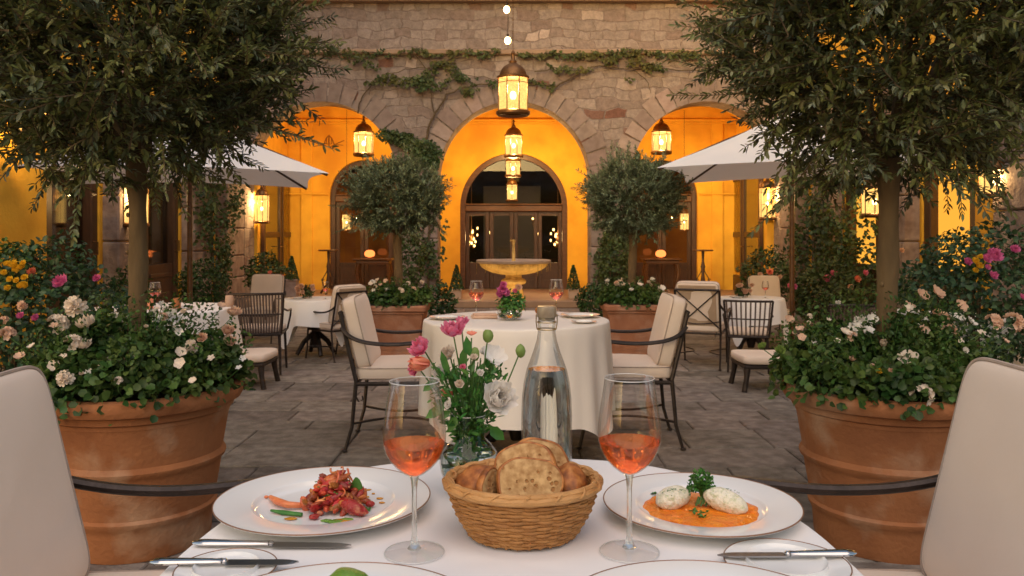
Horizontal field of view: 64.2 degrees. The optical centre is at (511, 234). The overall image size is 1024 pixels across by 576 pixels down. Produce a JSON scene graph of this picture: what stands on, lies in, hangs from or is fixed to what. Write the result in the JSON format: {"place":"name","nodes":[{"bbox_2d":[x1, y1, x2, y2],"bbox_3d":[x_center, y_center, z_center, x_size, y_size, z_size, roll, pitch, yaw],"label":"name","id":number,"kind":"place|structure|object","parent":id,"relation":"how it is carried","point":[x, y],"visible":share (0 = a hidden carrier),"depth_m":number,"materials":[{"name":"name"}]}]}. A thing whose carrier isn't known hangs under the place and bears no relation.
{"place":"outdoors","nodes":[
{"label":"outdoors","id":0,"kind":"place"},
{"bbox_2d":[0,308,920,570],"bbox_3d":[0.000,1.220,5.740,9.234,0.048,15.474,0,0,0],"label":"paving","id":1,"kind":"structure","parent":0,"point":[754,431],"depth_m":5.21,"materials":[{"name":"stone"}]},
{"bbox_2d":[0,237,52,370],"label":"yellow flower bush","id":2,"kind":"object","parent":1,"relation":"on","point":[15,265],"visible":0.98,"depth_m":4.44,"materials":[{"name":"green plant"}]},
{"bbox_2d":[0,229,127,371],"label":"rose bush","id":3,"kind":"object","parent":1,"relation":"on","point":[72,284],"visible":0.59,"depth_m":4.44,"materials":[{"name":"green plant"}]},
{"bbox_2d":[0,0,246,366],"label":"side wing","id":4,"kind":"structure","parent":1,"relation":"on","point":[104,233],"depth_m":9.20,"materials":[{"name":"beige stone"}]},
{"bbox_2d":[47,113,98,327],"bbox_3d":[-4.691,-0.120,8.620,0.217,2.640,1.040,0,0,0],"label":"door","id":5,"kind":"structure","parent":4,"relation":"in","point":[57,218],"depth_m":8.79,"materials":[{"name":"brown wood"}]},
{"bbox_2d":[147,182,179,302],"bbox_3d":[-4.691,-0.120,10.815,0.217,2.640,1.070,0,0,0],"label":"door","id":6,"kind":"structure","parent":4,"relation":"in","point":[162,236],"depth_m":11.06,"materials":[{"name":"brown wood"}]},
{"bbox_2d":[184,183,246,298],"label":"ivy wall","id":7,"kind":"structure","parent":4,"relation":"attached to","point":[225,260],"depth_m":12.02,"materials":[{"name":"green plant"}]},
{"bbox_2d":[0,365,254,575],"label":"iron armchair","id":8,"kind":"object","parent":1,"relation":"on","point":[42,531],"visible":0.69,"depth_m":1.54,"materials":[{"name":"beige fabric"}]},
{"bbox_2d":[102,265,157,304],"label":"boxwood","id":9,"kind":"object","parent":1,"relation":"on","point":[124,279],"visible":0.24,"depth_m":8.50,"materials":[{"name":"green plant"}]},
{"bbox_2d":[56,374,242,564],"bbox_3d":[-1.465,0.893,3.220,0.770,0.613,0.770,0,0,0],"label":"terracotta pot","id":10,"kind":"object","parent":1,"relation":"on","point":[181,442],"visible":0.55,"depth_m":2.96,"materials":[{"name":"ceramic"}]},
{"bbox_2d":[0,289,257,425],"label":"geranium plant","id":11,"kind":"object","parent":10,"relation":"in","point":[99,354],"visible":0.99,"depth_m":3.00,"materials":[{"name":"green plant"}]},
{"bbox_2d":[0,0,360,394],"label":"olive tree","id":12,"kind":"object","parent":10,"relation":"in","point":[179,106],"visible":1,"depth_m":2.98,"materials":[{"name":"green plant"}]},
{"bbox_2d":[18,137,327,301],"bbox_3d":[-3.060,-0.015,7.750,2.360,2.430,2.360,0,0,-18],"label":"parasol","id":13,"kind":"object","parent":1,"relation":"on","point":[284,171],"visible":0.23,"depth_m":7.73,"materials":[{"name":"fabric"}]},
{"bbox_2d":[171,257,236,302],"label":"boxwood","id":14,"kind":"object","parent":1,"relation":"on","point":[213,271],"visible":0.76,"depth_m":9.52,"materials":[{"name":"green plant"}]},
{"bbox_2d":[227,292,291,374],"bbox_3d":[-2.172,0.839,7.040,0.481,0.708,0.524,0,0,-8],"label":"slat back chair","id":15,"kind":"object","parent":1,"relation":"on","point":[268,328],"visible":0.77,"depth_m":6.88,"materials":[{"name":"metal"}]},
{"bbox_2d":[235,274,285,343],"bbox_3d":[-2.825,0.826,9.222,0.467,0.747,0.518,0,0,2],"label":"iron armchair","id":16,"kind":"object","parent":1,"relation":"on","point":[268,283],"visible":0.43,"depth_m":9.36,"materials":[{"name":"beige fabric"}]},
{"bbox_2d":[242,348,280,389],"bbox_3d":[-2.209,1.064,6.500,0.623,0.282,0.424,0,0,0],"label":"stool","id":17,"kind":"object","parent":1,"relation":"on","point":[261,358],"visible":0.41,"depth_m":6.38,"materials":[{"name":"fabric"}]},
{"bbox_2d":[240,249,287,319],"bbox_3d":[-3.466,0.703,11.477,0.686,1.000,0.649,0,0,0],"label":"bush","id":18,"kind":"object","parent":1,"relation":"on","point":[277,268],"visible":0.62,"depth_m":11.42,"materials":[{"name":"green plant"}]},
{"bbox_2d":[295,330,335,356],"bbox_3d":[-1.948,0.916,8.100,0.666,0.546,0.666,0,0,0],"label":"round table","id":19,"kind":"object","parent":1,"relation":"on","point":[315,337],"visible":0.32,"depth_m":8.05,"materials":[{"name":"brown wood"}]},
{"bbox_2d":[279,296,343,348],"bbox_3d":[-1.950,0.866,8.096,0.752,0.465,0.742,0,0,0],"label":"tablecloth","id":20,"kind":"object","parent":19,"relation":"on","point":[303,314],"visible":0.55,"depth_m":7.78,"materials":[{"name":"white fabric"}]},
{"bbox_2d":[305,284,367,362],"bbox_3d":[-1.698,0.837,7.886,0.504,0.727,0.454,0,0,40],"label":"iron armchair","id":21,"kind":"object","parent":1,"relation":"on","point":[340,293],"visible":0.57,"depth_m":7.67,"materials":[{"name":"beige fabric"}]},
{"bbox_2d":[338,292,447,452],"bbox_3d":[-0.653,0.772,4.739,0.632,0.856,0.587,0,0,-2],"label":"iron armchair","id":22,"kind":"object","parent":1,"relation":"on","point":[367,360],"visible":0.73,"depth_m":4.51,"materials":[{"name":"beige fabric"}]},
{"bbox_2d":[370,300,431,354],"bbox_3d":[-1.161,0.945,8.300,0.626,0.510,0.626,0,0,0],"label":"square planter","id":23,"kind":"object","parent":1,"relation":"on","point":[401,318],"visible":0.52,"depth_m":8.03,"materials":[{"name":"ceramic"}]},
{"bbox_2d":[328,143,452,302],"bbox_3d":[-1.199,-0.103,8.304,1.302,1.729,1.224,0,0,0],"label":"olive tree","id":24,"kind":"object","parent":23,"relation":"in","point":[407,203],"visible":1,"depth_m":8.09,"materials":[{"name":"green plant"}]},
{"bbox_2d":[366,275,434,310],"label":"geranium plant","id":25,"kind":"object","parent":23,"relation":"in","point":[393,294],"visible":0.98,"depth_m":8.11,"materials":[{"name":"green plant"}]},
{"bbox_2d":[393,224,427,287],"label":"leafy plant","id":26,"kind":"object","parent":1,"relation":"on","point":[411,269],"visible":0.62,"depth_m":12.50,"materials":[{"name":"green plant"}]},
{"bbox_2d":[427,282,458,317],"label":"bush","id":27,"kind":"object","parent":1,"relation":"on","point":[442,306],"visible":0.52,"depth_m":9.12,"materials":[{"name":"green plant"}]},
{"bbox_2d":[244,289,737,307],"bbox_3d":[0.000,1.140,14.810,9.240,0.120,2.980,0,0,0],"label":"loggia step","id":28,"kind":"object","parent":1,"relation":"on","point":[534,298],"depth_m":13.81,"materials":[{"name":"grey stone"}]},
{"bbox_2d":[353,258,393,286],"bbox_3d":[-2.615,0.766,15.450,0.727,0.638,0.420,0,0,0],"label":"console table","id":29,"kind":"object","parent":28,"relation":"on","point":[361,261],"visible":0.71,"depth_m":15.29,"materials":[{"name":"brown wood"}]},
{"bbox_2d":[640,258,682,288],"bbox_3d":[2.822,0.766,15.450,0.737,0.638,0.420,0,0,0],"label":"console table","id":30,"kind":"object","parent":28,"relation":"on","point":[675,262],"visible":0.73,"depth_m":15.29,"materials":[{"name":"brown wood"}]},
{"bbox_2d":[485,430,520,442],"bbox_3d":[0.023,0.833,4.460,0.990,0.726,0.990,0,0,0],"label":"round table","id":31,"kind":"object","parent":1,"relation":"on","point":[515,435],"visible":0.16,"depth_m":4.42,"materials":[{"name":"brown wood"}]},
{"bbox_2d":[418,310,614,442],"bbox_3d":[0.026,0.748,4.469,1.077,0.576,1.065,0,0,0],"label":"tablecloth","id":32,"kind":"object","parent":31,"relation":"on","point":[585,350],"visible":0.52,"depth_m":4.05,"materials":[{"name":"beige fabric"}]},
{"bbox_2d":[497,308,521,319],"bbox_3d":[-0.011,0.427,4.400,0.136,0.061,0.136,0,0,0],"label":"posy bowl","id":33,"kind":"object","parent":32,"relation":"on","point":[510,316],"visible":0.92,"depth_m":4.36,"materials":[{"name":"clear glass"}]},
{"bbox_2d":[494,281,526,313],"bbox_3d":[-0.009,0.343,4.400,0.174,0.192,0.151,0,0,-12],"label":"posy","id":34,"kind":"object","parent":33,"relation":"in","point":[503,292],"visible":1,"depth_m":4.36,"materials":[{"name":"green plant"}]},
{"bbox_2d":[237,0,785,297],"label":"palazzo","id":35,"kind":"structure","parent":1,"relation":"on","point":[570,126],"depth_m":13.85,"materials":[{"name":"stone"}]},
{"bbox_2d":[254,185,269,223],"bbox_3d":[-4.292,-1.248,14.000,0.264,2.117,0.264,0,0,0],"label":"hanging lantern","id":36,"kind":"object","parent":35,"relation":"hanging from","point":[261,205],"visible":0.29,"depth_m":13.91,"materials":[{"name":"yellow glass"}]},
{"bbox_2d":[261,185,290,278],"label":"glazed door","id":37,"kind":"structure","parent":35,"relation":"attached to","point":[275,234],"depth_m":15.15,"materials":[{"name":"brown wood"}]},
{"bbox_2d":[330,161,395,288],"bbox_3d":[-2.920,-0.190,16.103,1.320,2.540,0.155,0,0,0],"label":"arched door","id":38,"kind":"structure","parent":35,"relation":"in","point":[343,273],"depth_m":16.11,"materials":[{"name":"brown wood"}]},
{"bbox_2d":[353,116,373,156],"bbox_3d":[-2.616,-1.894,14.400,0.374,1.024,0.374,0,0,0],"label":"hanging lantern","id":39,"kind":"object","parent":35,"relation":"hanging from","point":[363,138],"visible":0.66,"depth_m":14.28,"materials":[{"name":"yellow glass"}]},
{"bbox_2d":[320,46,500,139],"bbox_3d":[-1.677,-2.338,13.490,3.010,1.566,0.152,0,0,0],"label":"climbing vine","id":40,"kind":"object","parent":35,"relation":"attached to","point":[420,81],"visible":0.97,"depth_m":13.49,"materials":[{"name":"green plant"}]},
{"bbox_2d":[373,127,449,288],"bbox_3d":[-1.659,-0.360,13.492,1.282,2.854,0.167,0,0,0],"label":"ivy clump","id":41,"kind":"object","parent":35,"relation":"attached to","point":[426,149],"visible":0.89,"depth_m":13.48,"materials":[{"name":"green plant"}]},
{"bbox_2d":[505,158,520,177],"bbox_3d":[0.020,-1.807,15.200,0.308,1.478,0.308,0,0,0],"label":"hanging lantern","id":42,"kind":"object","parent":35,"relation":"hanging from","point":[512,168],"visible":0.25,"depth_m":15.09,"materials":[{"name":"yellow glass"}]},
{"bbox_2d":[504,118,522,158],"bbox_3d":[0.029,-1.968,14.750,0.352,1.157,0.352,0,0,0],"label":"hanging lantern","id":43,"kind":"object","parent":35,"relation":"hanging from","point":[513,135],"visible":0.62,"depth_m":14.64,"materials":[{"name":"yellow glass"}]},
{"bbox_2d":[460,154,566,288],"bbox_3d":[0.035,-0.260,16.103,2.110,2.680,0.155,0,0,0],"label":"arched door","id":44,"kind":"structure","parent":35,"relation":"in","point":[558,270],"depth_m":16.11,"materials":[{"name":"brown wood"}]},
{"bbox_2d":[517,47,707,92],"bbox_3d":[1.717,-2.719,13.488,3.283,0.770,0.153,0,0,0],"label":"climbing vine","id":45,"kind":"object","parent":35,"relation":"attached to","point":[648,66],"visible":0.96,"depth_m":13.49,"materials":[{"name":"green plant"}]},
{"bbox_2d":[588,224,637,294],"bbox_3d":[1.670,0.396,13.490,0.831,1.501,0.166,0,0,0],"label":"ivy clump","id":46,"kind":"object","parent":35,"relation":"attached to","point":[595,261],"visible":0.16,"depth_m":13.49,"materials":[{"name":"green plant"}]},
{"bbox_2d":[651,118,671,154],"bbox_3d":[2.635,-1.913,14.400,0.374,0.987,0.374,0,0,0],"label":"hanging lantern","id":47,"kind":"object","parent":35,"relation":"hanging from","point":[660,137],"visible":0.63,"depth_m":14.28,"materials":[{"name":"yellow glass"}]},
{"bbox_2d":[632,161,696,288],"bbox_3d":[2.960,-0.190,16.103,1.360,2.540,0.155,0,0,0],"label":"arched door","id":48,"kind":"structure","parent":35,"relation":"in","point":[663,274],"depth_m":16.11,"materials":[{"name":"brown wood"}]},
{"bbox_2d":[733,179,762,290],"bbox_3d":[4.322,-0.025,15.365,0.147,2.210,2.220,0,0,0],"label":"glazed door","id":49,"kind":"structure","parent":35,"relation":"attached to","point":[746,205],"depth_m":15.15,"materials":[{"name":"brown wood"}]},
{"bbox_2d":[758,178,776,219],"bbox_3d":[4.383,-1.278,14.000,0.297,2.056,0.297,0,0,0],"label":"hanging lantern","id":50,"kind":"object","parent":35,"relation":"hanging from","point":[764,198],"visible":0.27,"depth_m":13.91,"materials":[{"name":"yellow glass"}]},
{"bbox_2d":[476,240,550,309],"bbox_3d":[0.021,0.631,10.500,0.964,1.138,0.964,0,0,0],"label":"fountain","id":51,"kind":"object","parent":1,"relation":"on","point":[513,270],"visible":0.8,"depth_m":10.25,"materials":[{"name":"stone"}]},
{"bbox_2d":[573,278,602,316],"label":"bush","id":52,"kind":"object","parent":1,"relation":"on","point":[585,303],"visible":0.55,"depth_m":9.13,"materials":[{"name":"green plant"}]},
{"bbox_2d":[596,231,628,286],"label":"leafy plant","id":53,"kind":"object","parent":1,"relation":"on","point":[614,272],"visible":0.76,"depth_m":12.54,"materials":[{"name":"green plant"}]},
{"bbox_2d":[599,301,657,353],"bbox_3d":[1.226,0.940,8.300,0.626,0.520,0.626,0,0,0],"label":"square planter","id":54,"kind":"object","parent":1,"relation":"on","point":[617,316],"visible":0.53,"depth_m":8.03,"materials":[{"name":"ceramic"}]},
{"bbox_2d":[594,275,669,309],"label":"geranium plant","id":55,"kind":"object","parent":54,"relation":"in","point":[623,293],"visible":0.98,"depth_m":8.10,"materials":[{"name":"green plant"}]},
{"bbox_2d":[570,140,693,301],"bbox_3d":[1.225,-0.110,8.332,1.279,1.744,1.216,0,0,0],"label":"olive tree","id":56,"kind":"object","parent":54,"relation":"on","point":[645,173],"visible":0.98,"depth_m":8.11,"materials":[{"name":"green plant"}]},
{"bbox_2d":[575,292,689,450],"bbox_3d":[0.683,0.772,4.779,0.632,0.856,0.587,0,0,2],"label":"iron armchair","id":57,"kind":"object","parent":1,"relation":"on","point":[669,328],"visible":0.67,"depth_m":4.55,"materials":[{"name":"beige fabric"}]},
{"bbox_2d":[674,281,730,370],"bbox_3d":[1.736,0.806,7.478,0.492,0.787,0.546,0,0,22],"label":"iron armchair","id":58,"kind":"object","parent":1,"relation":"on","point":[703,301],"visible":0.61,"depth_m":7.26,"materials":[{"name":"beige fabric"}]},
{"bbox_2d":[722,299,773,373],"bbox_3d":[2.066,0.875,7.147,0.433,0.637,0.471,0,0,15],"label":"slat back chair","id":59,"kind":"object","parent":1,"relation":"on","point":[755,332],"visible":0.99,"depth_m":7.00,"materials":[{"name":"metal"}]},
{"bbox_2d":[737,326,764,349],"bbox_3d":[2.372,0.911,8.100,0.627,0.556,0.627,0,0,0],"label":"round table","id":60,"kind":"object","parent":1,"relation":"on","point":[750,342],"visible":0.16,"depth_m":8.05,"materials":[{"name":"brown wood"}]},
{"bbox_2d":[715,295,788,346],"bbox_3d":[2.372,0.855,8.103,0.712,0.465,0.718,0,0,0],"label":"tablecloth","id":61,"kind":"object","parent":60,"relation":"on","point":[779,311],"visible":0.63,"depth_m":7.82,"materials":[{"name":"white fabric"}]},
{"bbox_2d":[728,349,800,392],"bbox_3d":[2.058,1.064,6.400,0.623,0.282,0.424,0,0,0],"label":"bench","id":62,"kind":"object","parent":1,"relation":"on","point":[747,360],"visible":0.54,"depth_m":6.24,"materials":[{"name":"fabric"}]},
{"bbox_2d":[735,244,798,293],"bbox_3d":[3.442,0.660,10.934,0.837,1.085,0.797,0,0,0],"label":"rose bush","id":63,"kind":"object","parent":1,"relation":"on","point":[782,265],"visible":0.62,"depth_m":10.90,"materials":[{"name":"green plant"}]},
{"bbox_2d":[746,275,794,336],"bbox_3d":[2.936,0.837,9.322,0.454,0.727,0.504,0,0,0],"label":"iron armchair","id":64,"kind":"object","parent":1,"relation":"on","point":[774,285],"visible":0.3,"depth_m":9.47,"materials":[{"name":"beige fabric"}]},
{"bbox_2d":[658,112,916,349],"bbox_3d":[2.820,-0.075,8.220,2.360,2.550,2.360,0,0,18],"label":"parasol","id":65,"kind":"object","parent":1,"relation":"on","point":[724,160],"visible":0.24,"depth_m":8.20,"materials":[{"name":"fabric"}]},
{"bbox_2d":[794,254,876,324],"bbox_3d":[3.992,0.728,10.216,0.837,0.963,1.987,0,0,0],"label":"bush","id":66,"kind":"object","parent":1,"relation":"on","point":[811,274],"visible":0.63,"depth_m":9.96,"materials":[{"name":"green plant"}]},
{"bbox_2d":[807,304,875,328],"bbox_3d":[2.461,0.839,5.940,0.481,0.708,0.524,0,0,2],"label":"slat back chair","id":67,"kind":"object","parent":1,"relation":"on","point":[830,306],"visible":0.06,"depth_m":5.71,"materials":[{"name":"metal"}]},
{"bbox_2d":[782,375,955,564],"bbox_3d":[1.469,0.893,3.220,0.770,0.613,0.770,0,0,0],"label":"terracotta pot","id":68,"kind":"object","parent":1,"relation":"on","point":[881,442],"visible":0.48,"depth_m":2.97,"materials":[{"name":"ceramic"}]},
{"bbox_2d":[656,0,1023,343],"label":"olive tree","id":69,"kind":"object","parent":68,"relation":"in","point":[981,61],"visible":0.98,"depth_m":2.97,"materials":[{"name":"green plant"}]},
{"bbox_2d":[758,285,1023,420],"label":"geranium plant","id":70,"kind":"object","parent":68,"relation":"in","point":[925,360],"visible":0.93,"depth_m":3.05,"materials":[{"name":"green plant"}]},
{"bbox_2d":[725,357,1023,575],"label":"iron armchair","id":71,"kind":"object","parent":1,"relation":"on","point":[975,524],"visible":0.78,"depth_m":1.52,"materials":[{"name":"beige fabric"}]},
{"bbox_2d":[779,4,1023,314],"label":"side wing","id":72,"kind":"structure","parent":1,"relation":"on","point":[921,222],"depth_m":9.09,"materials":[{"name":"beige stone"}]},
{"bbox_2d":[781,178,904,309],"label":"ivy wall","id":73,"kind":"structure","parent":72,"relation":"attached to","point":[822,229],"depth_m":10.93,"materials":[{"name":"green plant"}]},
{"bbox_2d":[844,124,878,311],"bbox_3d":[4.691,-0.120,10.815,0.217,2.640,1.070,0,0,0],"label":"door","id":74,"kind":"structure","parent":72,"relation":"in","point":[860,232],"depth_m":10.96,"materials":[{"name":"brown wood"}]},
{"bbox_2d":[860,180,878,217],"bbox_3d":[4.470,-0.576,9.950,0.425,0.737,0.330,0,0,0],"label":"wall lantern","id":75,"kind":"object","parent":72,"relation":"attached to","point":[870,209],"depth_m":9.86,"materials":[{"name":"yellow glass"}]},
{"bbox_2d":[923,101,974,307],"bbox_3d":[4.691,-0.120,8.670,0.217,2.640,1.060,0,0,0],"label":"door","id":76,"kind":"structure","parent":72,"relation":"in","point":[937,221],"depth_m":8.91,"materials":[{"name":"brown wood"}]},
{"bbox_2d":[977,142,1006,197],"bbox_3d":[4.457,-0.630,7.427,0.389,0.584,0.273,0,0,23],"label":"wall lantern","id":77,"kind":"object","parent":72,"relation":"attached to","point":[983,182],"depth_m":7.36,"materials":[{"name":"yellow glass"}]},
{"bbox_2d":[872,251,1001,313],"bbox_3d":[3.410,0.667,6.604,0.932,1.080,0.828,0,0,0],"label":"bush","id":78,"kind":"object","parent":1,"relation":"on","point":[958,289],"visible":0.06,"depth_m":6.50,"materials":[{"name":"green plant"}]},
{"bbox_2d":[898,216,1023,363],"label":"rose bush","id":79,"kind":"object","parent":1,"relation":"on","point":[924,272],"visible":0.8,"depth_m":4.84,"materials":[{"name":"green plant"}]},
{"bbox_3d":[0.000,0.827,1.125,0.924,0.743,1.050,0,0,0],"label":"dining table","id":80,"kind":"object","parent":1,"relation":"on","visible":0},
{"bbox_2d":[160,459,863,575],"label":"tablecloth","id":81,"kind":"object","parent":80,"relation":"on","point":[465,554],"visible":0.33,"depth_m":1.18,"materials":[{"name":"white fabric"}]},
{"bbox_2d":[172,548,276,575],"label":"side plate","id":82,"kind":"object","parent":81,"relation":"on","point":[222,569],"visible":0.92,"depth_m":1.09,"materials":[{"name":"ceramic"}]},
{"bbox_2d":[150,557,298,565],"bbox_3d":[-0.385,0.438,1.094,0.198,0.009,0.017,0,0,0],"label":"table knife","id":83,"kind":"object","parent":82,"relation":"on","point":[164,561],"visible":1,"depth_m":1.09,"materials":[{"name":"metal"}]},
{"bbox_2d":[192,539,351,547],"bbox_3d":[-0.346,0.445,1.177,0.230,0.009,0.017,0,0,2],"label":"table knife","id":84,"kind":"object","parent":81,"relation":"on","point":[217,542],"visible":1,"depth_m":1.17,"materials":[{"name":"metal"}]},
{"bbox_2d":[212,466,430,536],"bbox_3d":[-0.307,0.439,1.335,0.346,0.023,0.346,0,0,0],"label":"dinner plate","id":85,"kind":"object","parent":81,"relation":"on","point":[246,506],"visible":0.77,"depth_m":1.32,"materials":[{"name":"ceramic"}]},
{"bbox_2d":[264,466,384,523],"bbox_3d":[-0.300,0.413,1.322,0.190,0.074,0.155,0,0,-19],"label":"ragout","id":86,"kind":"object","parent":85,"relation":"on","point":[336,491],"visible":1,"depth_m":1.31,"materials":[{"name":"food"}]},
{"bbox_2d":[259,562,444,575],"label":"dinner plate","id":87,"kind":"object","parent":81,"relation":"on","point":[370,569],"visible":0.99,"depth_m":1.04,"materials":[{"name":"ceramic"}]},
{"bbox_2d":[382,376,445,563],"bbox_3d":[-0.138,0.329,1.157,0.090,0.243,0.090,0,0,0],"label":"wine glass","id":88,"kind":"object","parent":81,"relation":"on","point":[413,458],"visible":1,"depth_m":1.16,"materials":[{"name":"clear glass"}]},
{"bbox_2d":[439,413,496,476],"bbox_3d":[-0.074,0.380,1.420,0.104,0.137,0.104,0,0,0],"label":"glass vase","id":89,"kind":"object","parent":81,"relation":"on","point":[450,459],"visible":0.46,"depth_m":1.40,"materials":[{"name":"glass"}]},
{"bbox_2d":[407,316,525,454],"bbox_3d":[-0.074,0.290,1.415,0.194,0.297,0.169,0,0,10],"label":"flower bouquet","id":90,"kind":"object","parent":89,"relation":"in","point":[473,394],"visible":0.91,"depth_m":1.39,"materials":[{"name":"pink plant"}]},
{"bbox_2d":[442,458,603,550],"bbox_3d":[0.016,0.405,1.228,0.244,0.089,0.213,0,0,0],"label":"bread basket","id":91,"kind":"object","parent":81,"relation":"on","point":[523,522],"visible":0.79,"depth_m":1.15,"materials":[{"name":"wicker"}]},
{"bbox_2d":[455,464,492,489],"bbox_3d":[-0.050,0.383,1.234,0.081,0.071,0.070,-21,7,-19],"label":"bread roll","id":92,"kind":"object","parent":91,"relation":"in","point":[468,476],"visible":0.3,"depth_m":1.22,"materials":[{"name":"brown food"}]},
{"bbox_2d":[475,467,497,493],"bbox_3d":[-0.034,0.372,1.199,0.013,0.051,0.061,-10,15,27],"label":"bread slice","id":93,"kind":"object","parent":91,"relation":"in","point":[486,481],"visible":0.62,"depth_m":1.19,"materials":[{"name":"brown food"}]},
{"bbox_2d":[494,441,557,469],"bbox_3d":[0.020,0.353,1.226,0.098,0.082,0.023,-16,-26,8],"label":"bread slice","id":94,"kind":"object","parent":91,"relation":"in","point":[531,449],"visible":0.35,"depth_m":1.23,"materials":[{"name":"beige food"}]},
{"bbox_2d":[496,457,563,494],"bbox_3d":[0.026,0.364,1.192,0.100,0.074,0.023,5,-24,-4],"label":"bread slice","id":95,"kind":"object","parent":91,"relation":"in","point":[523,476],"visible":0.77,"depth_m":1.19,"materials":[{"name":"beige food"}]},
{"bbox_2d":[519,437,568,466],"bbox_3d":[0.040,0.360,1.253,0.101,0.091,0.023,14,-24,-10],"label":"bread slice","id":96,"kind":"object","parent":91,"relation":"in","point":[559,453],"visible":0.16,"depth_m":1.26,"materials":[{"name":"beige food"}]},
{"bbox_2d":[559,462,586,491],"bbox_3d":[0.083,0.379,1.224,0.053,0.070,0.074,21,5,-14],"label":"bread roll","id":97,"kind":"object","parent":91,"relation":"in","point":[574,476],"visible":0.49,"depth_m":1.20,"materials":[{"name":"brown food"}]},
{"bbox_2d":[521,305,571,460],"bbox_3d":[0.064,0.289,1.500,0.093,0.318,0.093,0,0,0],"label":"water bottle","id":98,"kind":"object","parent":81,"relation":"on","point":[546,412],"visible":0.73,"depth_m":1.47,"materials":[{"name":"clear glass"}]},
{"bbox_2d":[598,373,660,562],"bbox_3d":[0.167,0.327,1.160,0.090,0.247,0.090,0,0,0],"label":"wine glass","id":99,"kind":"object","parent":81,"relation":"on","point":[629,455],"visible":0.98,"depth_m":1.16,"materials":[{"name":"clear glass"}]},
{"bbox_2d":[590,560,788,575],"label":"dinner plate","id":100,"kind":"object","parent":81,"relation":"on","point":[681,568],"visible":1,"depth_m":1.04,"materials":[{"name":"ceramic"}]},
{"bbox_2d":[603,472,803,537],"bbox_3d":[0.305,0.440,1.318,0.314,0.021,0.314,0,0,0],"label":"dinner plate","id":101,"kind":"object","parent":81,"relation":"on","point":[779,510],"visible":0.73,"depth_m":1.31,"materials":[{"name":"ceramic"}]},
{"bbox_2d":[643,466,758,526],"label":"quenelles","id":102,"kind":"object","parent":101,"relation":"on","point":[708,505],"visible":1,"depth_m":1.30,"materials":[{"name":"orange food"}]},
{"bbox_2d":[723,538,852,575],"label":"side plate","id":103,"kind":"object","parent":81,"relation":"on","point":[812,566],"visible":0.79,"depth_m":1.11,"materials":[{"name":"ceramic"}]},
{"bbox_2d":[717,549,856,557],"bbox_3d":[0.377,0.437,1.119,0.191,0.009,0.017,0,0,0],"label":"table knife","id":104,"kind":"object","parent":103,"relation":"on","point":[829,553],"visible":1,"depth_m":1.11,"materials":[{"name":"metal"}]},
{"bbox_2d":[496,0,529,117],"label":"hanging lantern","id":105,"kind":"object","parent":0,"point":[512,77],"visible":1,"depth_m":8.55,"materials":[{"name":"yellow glass"}]},
{"bbox_2d":[961,251,993,346],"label":"flowering plant","id":106,"kind":"object","parent":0,"point":[977,262],"visible":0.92,"depth_m":4.72,"materials":[{"name":"green plant"}]},
{"bbox_3d":[-2.718,0.886,6.300,1.078,0.620,1.078,0,0,0],"label":"round table","id":107,"kind":"object","parent":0,"visible":0},
{"bbox_2d":[89,302,243,349],"bbox_3d":[-2.712,0.771,6.293,1.231,0.409,1.219,0,0,0],"label":"tablecloth","id":108,"kind":"object","parent":107,"relation":"on","point":[223,315],"visible":0.12,"depth_m":6.16,"materials":[{"name":"white fabric"}]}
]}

